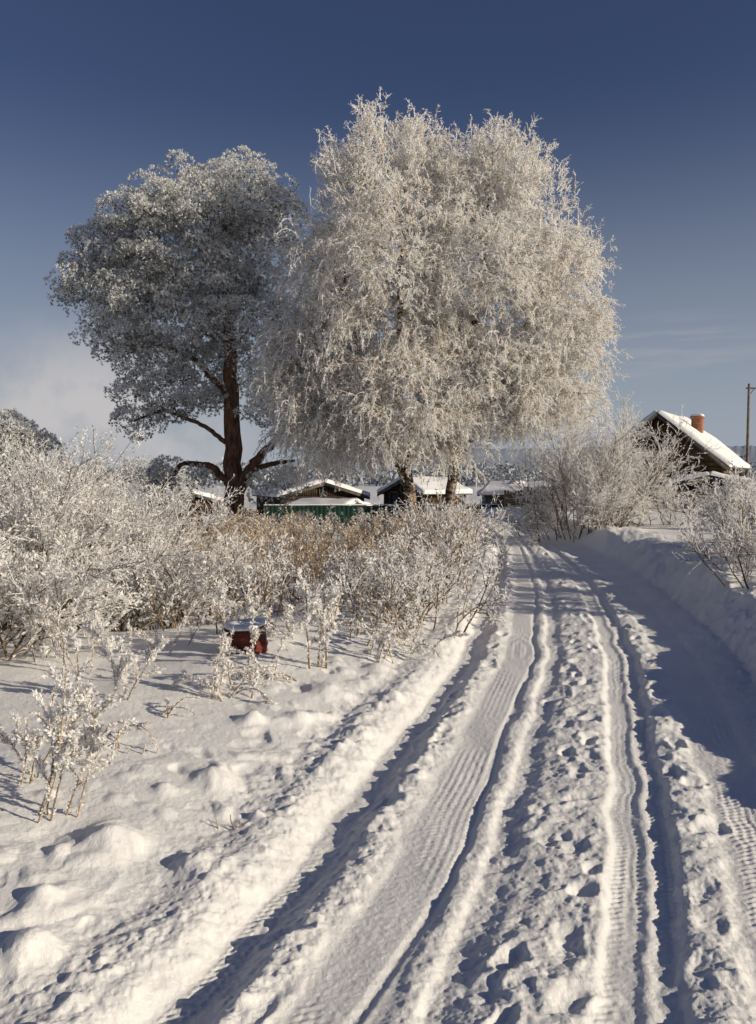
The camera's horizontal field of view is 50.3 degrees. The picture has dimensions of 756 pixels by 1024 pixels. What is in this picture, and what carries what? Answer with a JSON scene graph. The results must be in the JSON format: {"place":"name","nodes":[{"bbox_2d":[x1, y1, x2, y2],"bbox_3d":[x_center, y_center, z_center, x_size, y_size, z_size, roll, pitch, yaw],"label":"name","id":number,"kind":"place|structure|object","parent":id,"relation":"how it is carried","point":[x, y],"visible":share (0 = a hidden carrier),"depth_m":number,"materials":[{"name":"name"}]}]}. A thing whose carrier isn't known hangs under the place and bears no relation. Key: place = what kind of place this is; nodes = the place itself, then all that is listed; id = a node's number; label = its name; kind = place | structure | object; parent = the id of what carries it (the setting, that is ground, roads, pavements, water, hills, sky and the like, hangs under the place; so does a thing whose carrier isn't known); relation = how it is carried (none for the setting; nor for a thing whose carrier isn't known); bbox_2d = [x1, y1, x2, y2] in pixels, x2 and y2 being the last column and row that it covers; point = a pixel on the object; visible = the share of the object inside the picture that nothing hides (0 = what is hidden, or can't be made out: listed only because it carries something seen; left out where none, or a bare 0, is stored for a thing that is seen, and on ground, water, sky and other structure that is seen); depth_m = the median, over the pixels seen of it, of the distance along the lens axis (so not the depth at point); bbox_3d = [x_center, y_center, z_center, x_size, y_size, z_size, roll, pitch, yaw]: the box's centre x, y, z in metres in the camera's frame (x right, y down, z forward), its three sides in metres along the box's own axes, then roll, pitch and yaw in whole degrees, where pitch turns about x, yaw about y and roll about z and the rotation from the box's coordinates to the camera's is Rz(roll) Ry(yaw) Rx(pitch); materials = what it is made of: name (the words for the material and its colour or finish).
{"place":"outdoors","nodes":[
{"label":"outdoors","id":0,"kind":"place"},
{"bbox_2d":[116,495,486,620],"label":"dry grass meadow","id":1,"kind":"structure","parent":0,"point":[306,550],"depth_m":20.40,"materials":[{"name":"plant"}]},
{"bbox_2d":[0,483,755,1023],"bbox_3d":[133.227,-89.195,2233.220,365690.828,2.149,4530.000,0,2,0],"label":"snowy ground with road","id":2,"kind":"structure","parent":0,"point":[540,809],"depth_m":4.17,"materials":[{"name":"white snow"}]},
{"bbox_2d":[0,407,83,488],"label":"pine tree","id":3,"kind":"object","parent":2,"relation":"on","point":[22,427],"visible":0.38,"depth_m":32.76,"materials":[{"name":"white plant"}]},
{"bbox_2d":[0,665,101,784],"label":"frosted weed","id":4,"kind":"object","parent":2,"relation":"on","point":[35,740],"visible":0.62,"depth_m":4.29,"materials":[{"name":"plant"}]},
{"bbox_2d":[23,592,99,661],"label":"frosted weed","id":5,"kind":"object","parent":2,"relation":"on","point":[33,636],"visible":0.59,"depth_m":7.01,"materials":[{"name":"plant"}]},
{"bbox_2d":[0,509,150,660],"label":"frosted shrub","id":6,"kind":"object","parent":2,"relation":"on","point":[5,580],"visible":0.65,"depth_m":7.31,"materials":[{"name":"white plant"}]},
{"bbox_2d":[27,626,138,822],"bbox_3d":[-1.479,1.042,3.868,0.538,0.945,0.446,2,3,36],"label":"frosted weed","id":7,"kind":"object","parent":2,"relation":"on","point":[61,729],"visible":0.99,"depth_m":3.86,"materials":[{"name":"plant"}]},
{"bbox_2d":[32,592,138,674],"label":"frosted weed","id":8,"kind":"object","parent":2,"relation":"on","point":[56,620],"visible":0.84,"depth_m":6.58,"materials":[{"name":"plant"}]},
{"bbox_2d":[0,425,178,630],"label":"frosted shrub","id":9,"kind":"object","parent":2,"relation":"on","point":[91,484],"visible":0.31,"depth_m":9.01,"materials":[{"name":"white plant"}]},
{"bbox_2d":[0,461,184,607],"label":"frosted shrub","id":10,"kind":"object","parent":2,"relation":"on","point":[93,511],"visible":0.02,"depth_m":13.55,"materials":[{"name":"white plant"}]},
{"bbox_2d":[1,456,211,618],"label":"frosted shrub","id":11,"kind":"object","parent":2,"relation":"on","point":[121,508],"visible":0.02,"depth_m":12.05,"materials":[{"name":"white plant"}]},
{"bbox_2d":[0,485,216,631],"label":"frosted shrub","id":12,"kind":"object","parent":2,"relation":"on","point":[168,536],"visible":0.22,"depth_m":9.62,"materials":[{"name":"white plant"}]},
{"bbox_2d":[80,723,159,751],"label":"frosted weed","id":13,"kind":"object","parent":2,"relation":"on","point":[116,737],"visible":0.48,"depth_m":4.86,"materials":[{"name":"plant"}]},
{"bbox_2d":[82,610,169,700],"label":"frosted weed","id":14,"kind":"object","parent":2,"relation":"on","point":[120,670],"visible":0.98,"depth_m":5.78,"materials":[{"name":"plant"}]},
{"bbox_2d":[0,432,260,627],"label":"frosted shrub","id":15,"kind":"object","parent":2,"relation":"on","point":[217,511],"visible":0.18,"depth_m":12.16,"materials":[{"name":"white plant"}]},
{"bbox_2d":[0,430,266,646],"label":"frosted shrub","id":16,"kind":"object","parent":2,"relation":"on","point":[106,522],"visible":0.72,"depth_m":8.28,"materials":[{"name":"white plant"}]},
{"bbox_2d":[127,743,145,753],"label":"frosted weed","id":17,"kind":"object","parent":2,"relation":"on","point":[143,750],"visible":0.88,"depth_m":4.79,"materials":[{"name":"plant"}]},
{"bbox_2d":[77,455,203,508],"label":"pine tree","id":18,"kind":"object","parent":2,"relation":"on","point":[141,480],"visible":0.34,"depth_m":47.64,"materials":[{"name":"white plant"}]},
{"bbox_2d":[84,556,236,630],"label":"frosted shrub","id":19,"kind":"object","parent":2,"relation":"on","point":[177,617],"visible":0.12,"depth_m":10.07,"materials":[{"name":"white plant"}]},
{"bbox_2d":[125,599,215,655],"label":"frosted weed","id":20,"kind":"object","parent":2,"relation":"on","point":[182,624],"visible":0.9,"depth_m":7.37,"materials":[{"name":"plant"}]},
{"bbox_2d":[141,695,200,729],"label":"frosted weed","id":21,"kind":"object","parent":2,"relation":"on","point":[168,710],"visible":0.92,"depth_m":5.51,"materials":[{"name":"plant"}]},
{"bbox_2d":[43,145,309,527],"bbox_3d":[-8.558,-7.199,34.408,11.455,16.513,7.516,0,2,0],"label":"pine tree","id":22,"kind":"object","parent":2,"relation":"on","point":[140,255],"visible":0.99,"depth_m":33.54,"materials":[{"name":"white plant"}]},
{"bbox_2d":[94,508,261,525],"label":"wooden plank fence","id":23,"kind":"object","parent":2,"relation":"on","point":[257,510],"visible":0.09,"depth_m":46.05,"materials":[{"name":"wood"}]},
{"bbox_2d":[136,489,223,515],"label":"barn","id":24,"kind":"structure","parent":2,"relation":"on","point":[206,496],"depth_m":62.40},
{"bbox_2d":[109,527,320,630],"bbox_3d":[-1.819,0.798,9.257,2.576,1.244,2.182,0,2,0],"label":"frosted shrub","id":25,"kind":"object","parent":2,"relation":"on","point":[144,585],"visible":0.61,"depth_m":9.16,"materials":[{"name":"white plant"}]},
{"bbox_2d":[170,626,278,705],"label":"frosted weed","id":26,"kind":"object","parent":2,"relation":"on","point":[221,681],"visible":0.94,"depth_m":6.07,"materials":[{"name":"plant"}]},
{"bbox_2d":[215,814,240,828],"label":"frosted weed","id":27,"kind":"object","parent":2,"relation":"on","point":[231,823],"visible":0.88,"depth_m":4.04,"materials":[{"name":"plant"}]},
{"bbox_2d":[215,574,267,641],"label":"frosted weed","id":28,"kind":"object","parent":2,"relation":"on","point":[250,606],"visible":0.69,"depth_m":7.81,"materials":[{"name":"plant"}]},
{"bbox_2d":[63,558,427,648],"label":"frosted weeds","id":29,"kind":"object","parent":2,"relation":"on","point":[386,618],"visible":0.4,"depth_m":9.30,"materials":[{"name":"plant"}]},
{"bbox_2d":[223,617,267,653],"bbox_3d":[-1.201,1.290,7.408,0.404,0.625,0.400,-4,5,0],"label":"rusty metal barrel","id":30,"kind":"object","parent":2,"relation":"on","point":[241,637],"visible":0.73,"depth_m":7.25,"materials":[{"name":"red paint"}]},
{"bbox_2d":[199,526,293,618],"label":"frosted shrub","id":31,"kind":"object","parent":2,"relation":"on","point":[258,590],"visible":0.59,"depth_m":9.57,"materials":[{"name":"white plant"}]},
{"bbox_2d":[207,618,296,682],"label":"frosted weed","id":32,"kind":"object","parent":2,"relation":"on","point":[256,633],"visible":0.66,"depth_m":6.73,"materials":[{"name":"plant"}]},
{"bbox_2d":[175,513,328,570],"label":"frosted weeds","id":33,"kind":"object","parent":2,"relation":"on","point":[248,541],"visible":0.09,"depth_m":23.67,"materials":[{"name":"plant"}]},
{"bbox_2d":[225,599,304,639],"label":"frosted weed","id":34,"kind":"object","parent":2,"relation":"on","point":[288,619],"visible":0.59,"depth_m":7.95,"materials":[{"name":"plant"}]},
{"bbox_2d":[251,478,369,513],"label":"dark barn","id":35,"kind":"structure","parent":2,"relation":"on","point":[329,488],"depth_m":58.01,"materials":[{"name":"brown wood"}]},
{"bbox_2d":[299,487,341,498],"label":"windows","id":36,"kind":"structure","parent":35,"relation":"in","point":[320,488],"depth_m":57.89,"materials":[{"name":"grey glass"}]},
{"bbox_2d":[283,567,344,668],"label":"frosted weed","id":37,"kind":"object","parent":2,"relation":"on","point":[312,603],"visible":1,"depth_m":6.97,"materials":[{"name":"plant"}]},
{"bbox_2d":[282,498,372,505],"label":"garden shed","id":38,"kind":"structure","parent":2,"relation":"on","point":[324,501],"depth_m":52.08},
{"bbox_2d":[201,496,458,539],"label":"frosted weeds","id":39,"kind":"object","parent":2,"relation":"on","point":[362,516],"visible":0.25,"depth_m":33.54,"materials":[{"name":"plant"}]},
{"bbox_2d":[272,543,404,599],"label":"frosted shrub","id":40,"kind":"object","parent":2,"relation":"on","point":[307,567],"visible":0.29,"depth_m":12.39,"materials":[{"name":"white plant"}]},
{"bbox_2d":[225,87,490,527],"bbox_3d":[-0.866,-7.565,30.840,10.635,16.972,9.715,0,2,0],"label":"birch tree","id":41,"kind":"object","parent":2,"relation":"on","point":[370,422],"visible":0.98,"depth_m":29.76,"materials":[{"name":"white plant"}]},
{"bbox_2d":[263,504,500,525],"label":"green metal fence","id":42,"kind":"object","parent":2,"relation":"on","point":[348,511],"visible":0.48,"depth_m":45.36,"materials":[{"name":"green metal"}]},
{"bbox_2d":[350,622,416,663],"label":"frosted weed","id":43,"kind":"object","parent":2,"relation":"on","point":[387,629],"visible":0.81,"depth_m":7.60,"materials":[{"name":"plant"}]},
{"bbox_2d":[305,543,484,614],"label":"frosted shrub","id":44,"kind":"object","parent":2,"relation":"on","point":[369,572],"visible":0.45,"depth_m":10.12,"materials":[{"name":"white plant"}]},
{"bbox_2d":[42,453,755,486],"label":"distant treeline","id":45,"kind":"object","parent":2,"relation":"on","point":[361,480],"visible":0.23,"depth_m":236.78,"materials":[{"name":"grey plant"}]},
{"bbox_2d":[310,543,511,637],"bbox_3d":[0.618,0.928,9.435,2.241,1.149,2.339,1,3,23],"label":"frosted shrub","id":46,"kind":"object","parent":2,"relation":"on","point":[412,606],"visible":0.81,"depth_m":9.16,"materials":[{"name":"white plant"}]},
{"bbox_2d":[378,620,469,656],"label":"frosted weed","id":47,"kind":"object","parent":2,"relation":"on","point":[410,635],"visible":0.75,"depth_m":8.19,"materials":[{"name":"plant"}]},
{"bbox_2d":[377,476,471,505],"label":"log cottage","id":48,"kind":"structure","parent":2,"relation":"on","point":[392,491],"depth_m":58.12,"materials":[{"name":"brown wood"}]},
{"bbox_2d":[389,484,403,505],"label":"windows","id":49,"kind":"structure","parent":48,"relation":"in","point":[393,495],"depth_m":58.49,"materials":[{"name":"black glass"}]},
{"bbox_2d":[343,519,516,627],"bbox_3d":[0.707,0.840,10.931,2.412,1.453,2.050,1,2,15],"label":"frosted shrub","id":50,"kind":"object","parent":2,"relation":"on","point":[468,547],"visible":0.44,"depth_m":10.92,"materials":[{"name":"white plant"}]},
{"bbox_2d":[372,489,518,584],"bbox_3d":[1.181,0.424,13.436,2.538,1.601,2.044,-2,3,-41],"label":"frosted shrub","id":51,"kind":"object","parent":2,"relation":"on","point":[427,534],"visible":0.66,"depth_m":13.54,"materials":[{"name":"white plant"}]},
{"bbox_2d":[387,475,511,558],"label":"frosted shrub","id":52,"kind":"object","parent":2,"relation":"on","point":[446,517],"visible":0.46,"depth_m":16.67,"materials":[{"name":"white plant"}]},
{"bbox_2d":[476,480,524,503],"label":"blue shed","id":53,"kind":"structure","parent":2,"relation":"on","point":[478,494],"depth_m":54.14,"materials":[{"name":"wood"}]},
{"bbox_2d":[382,109,633,521],"bbox_3d":[4.419,-7.539,32.295,9.695,16.760,9.061,-1,3,-29],"label":"birch tree","id":54,"kind":"object","parent":2,"relation":"on","point":[510,366],"visible":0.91,"depth_m":30.75,"materials":[{"name":"white plant"}]},
{"bbox_2d":[504,490,522,507],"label":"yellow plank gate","id":55,"kind":"structure","parent":2,"relation":"on","point":[507,494],"depth_m":45.50,"materials":[{"name":"wood"}]},
{"bbox_2d":[480,480,550,507],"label":"barn","id":56,"kind":"structure","parent":2,"relation":"on","point":[490,489],"depth_m":51.21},
{"bbox_2d":[523,486,578,511],"bbox_3d":[7.207,-0.500,33.574,2.310,1.135,0.154,1,3,27],"label":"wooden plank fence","id":57,"kind":"object","parent":2,"relation":"on","point":[531,495],"visible":0.1,"depth_m":33.76,"materials":[{"name":"brown wood"}]},
{"bbox_2d":[502,483,600,541],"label":"frosted shrub","id":58,"kind":"object","parent":2,"relation":"on","point":[533,511],"visible":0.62,"depth_m":23.72,"materials":[{"name":"white plant"}]},
{"bbox_2d":[507,440,659,541],"bbox_3d":[5.864,-0.588,22.554,3.113,2.715,4.464,-1,2,-20],"label":"frosted shrub","id":59,"kind":"object","parent":2,"relation":"on","point":[594,503],"visible":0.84,"depth_m":21.69,"materials":[{"name":"white plant"}]},
{"bbox_2d":[465,388,719,528],"bbox_3d":[6.897,-1.591,23.354,6.609,4.044,6.019,-1,3,-26],"label":"frosted shrub","id":60,"kind":"object","parent":2,"relation":"on","point":[615,465],"visible":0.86,"depth_m":22.30,"materials":[{"name":"white plant"}]},
{"bbox_2d":[548,421,694,526],"bbox_3d":[7.049,-1.178,23.632,4.426,3.337,3.042,1,3,30],"label":"frosted shrub","id":61,"kind":"object","parent":2,"relation":"on","point":[641,472],"visible":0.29,"depth_m":22.95,"materials":[{"name":"white plant"}]},
{"bbox_2d":[605,479,726,526],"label":"frosted shrub","id":62,"kind":"object","parent":2,"relation":"on","point":[671,506],"visible":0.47,"depth_m":23.69,"materials":[{"name":"white plant"}]},
{"bbox_2d":[602,461,741,502],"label":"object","id":63,"kind":"structure","parent":2,"relation":"on","point":[712,466],"depth_m":39.54,"materials":[{"name":"brown wood"}]},
{"bbox_2d":[623,437,694,491],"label":"windows","id":64,"kind":"structure","parent":63,"relation":"attached to","point":[659,444],"depth_m":40.24,"materials":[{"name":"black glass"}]},
{"bbox_2d":[619,417,713,461],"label":"gable boards","id":65,"kind":"object","parent":63,"relation":"on","point":[657,423],"visible":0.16,"depth_m":40.07,"materials":[{"name":"brown wood"}]},
{"bbox_2d":[599,413,748,470],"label":"roof","id":66,"kind":"structure","parent":63,"relation":"on","point":[721,463],"depth_m":39.22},
{"bbox_2d":[690,416,704,432],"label":"chimney","id":67,"kind":"object","parent":66,"relation":"on","point":[697,423],"visible":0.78,"depth_m":41.98,"materials":[{"name":"brick"}]},
{"bbox_2d":[625,489,747,509],"bbox_3d":[15.682,-0.537,36.267,8.910,1.037,0.157,0,2,5],"label":"wooden plank fence","id":68,"kind":"object","parent":2,"relation":"on","point":[685,505],"visible":0.09,"depth_m":36.36,"materials":[{"name":"brown wood"}]},
{"bbox_2d":[656,483,755,579],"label":"frosted shrub","id":69,"kind":"object","parent":2,"relation":"on","point":[740,514],"visible":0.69,"depth_m":11.95,"materials":[{"name":"white plant"}]},
{"bbox_2d":[663,471,752,503],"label":"porch shed","id":70,"kind":"structure","parent":2,"relation":"on","point":[699,477],"depth_m":37.90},
{"bbox_2d":[666,514,755,588],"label":"frosted shrub","id":71,"kind":"object","parent":2,"relation":"on","point":[735,545],"visible":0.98,"depth_m":10.54,"materials":[{"name":"white plant"}]},
{"bbox_2d":[676,459,755,537],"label":"frosted shrub","id":72,"kind":"object","parent":2,"relation":"on","point":[741,481],"visible":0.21,"depth_m":15.62,"materials":[{"name":"white plant"}]},
{"bbox_2d":[687,473,755,553],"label":"frosted shrub","id":73,"kind":"object","parent":2,"relation":"on","point":[738,494],"visible":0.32,"depth_m":14.66,"materials":[{"name":"white plant"}]},
{"bbox_2d":[710,484,755,557],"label":"frosted shrub","id":74,"kind":"object","parent":2,"relation":"on","point":[749,508],"visible":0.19,"depth_m":13.57,"materials":[{"name":"white plant"}]},
{"bbox_2d":[745,383,755,489],"bbox_3d":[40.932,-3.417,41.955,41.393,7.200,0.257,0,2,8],"label":"power pole","id":75,"kind":"object","parent":2,"relation":"on","point":[748,426],"visible":0.74,"depth_m":44.79,"materials":[{"name":"brown wood"}]},
{"bbox_2d":[0,0,755,467],"label":"sky","id":76,"kind":"structure","parent":0,"point":[651,104],"materials":[{"name":"blue"}]},
{"bbox_2d":[78,445,755,476],"bbox_3d":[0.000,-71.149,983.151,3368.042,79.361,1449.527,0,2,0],"label":"distant hills","id":77,"kind":"structure","parent":0,"point":[740,450],"depth_m":1595.77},
{"bbox_2d":[593,410,749,467],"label":"roof snow","id":78,"kind":"structure","parent":0,"point":[723,453],"depth_m":40.18,"materials":[{"name":"white snow"}]}
]}

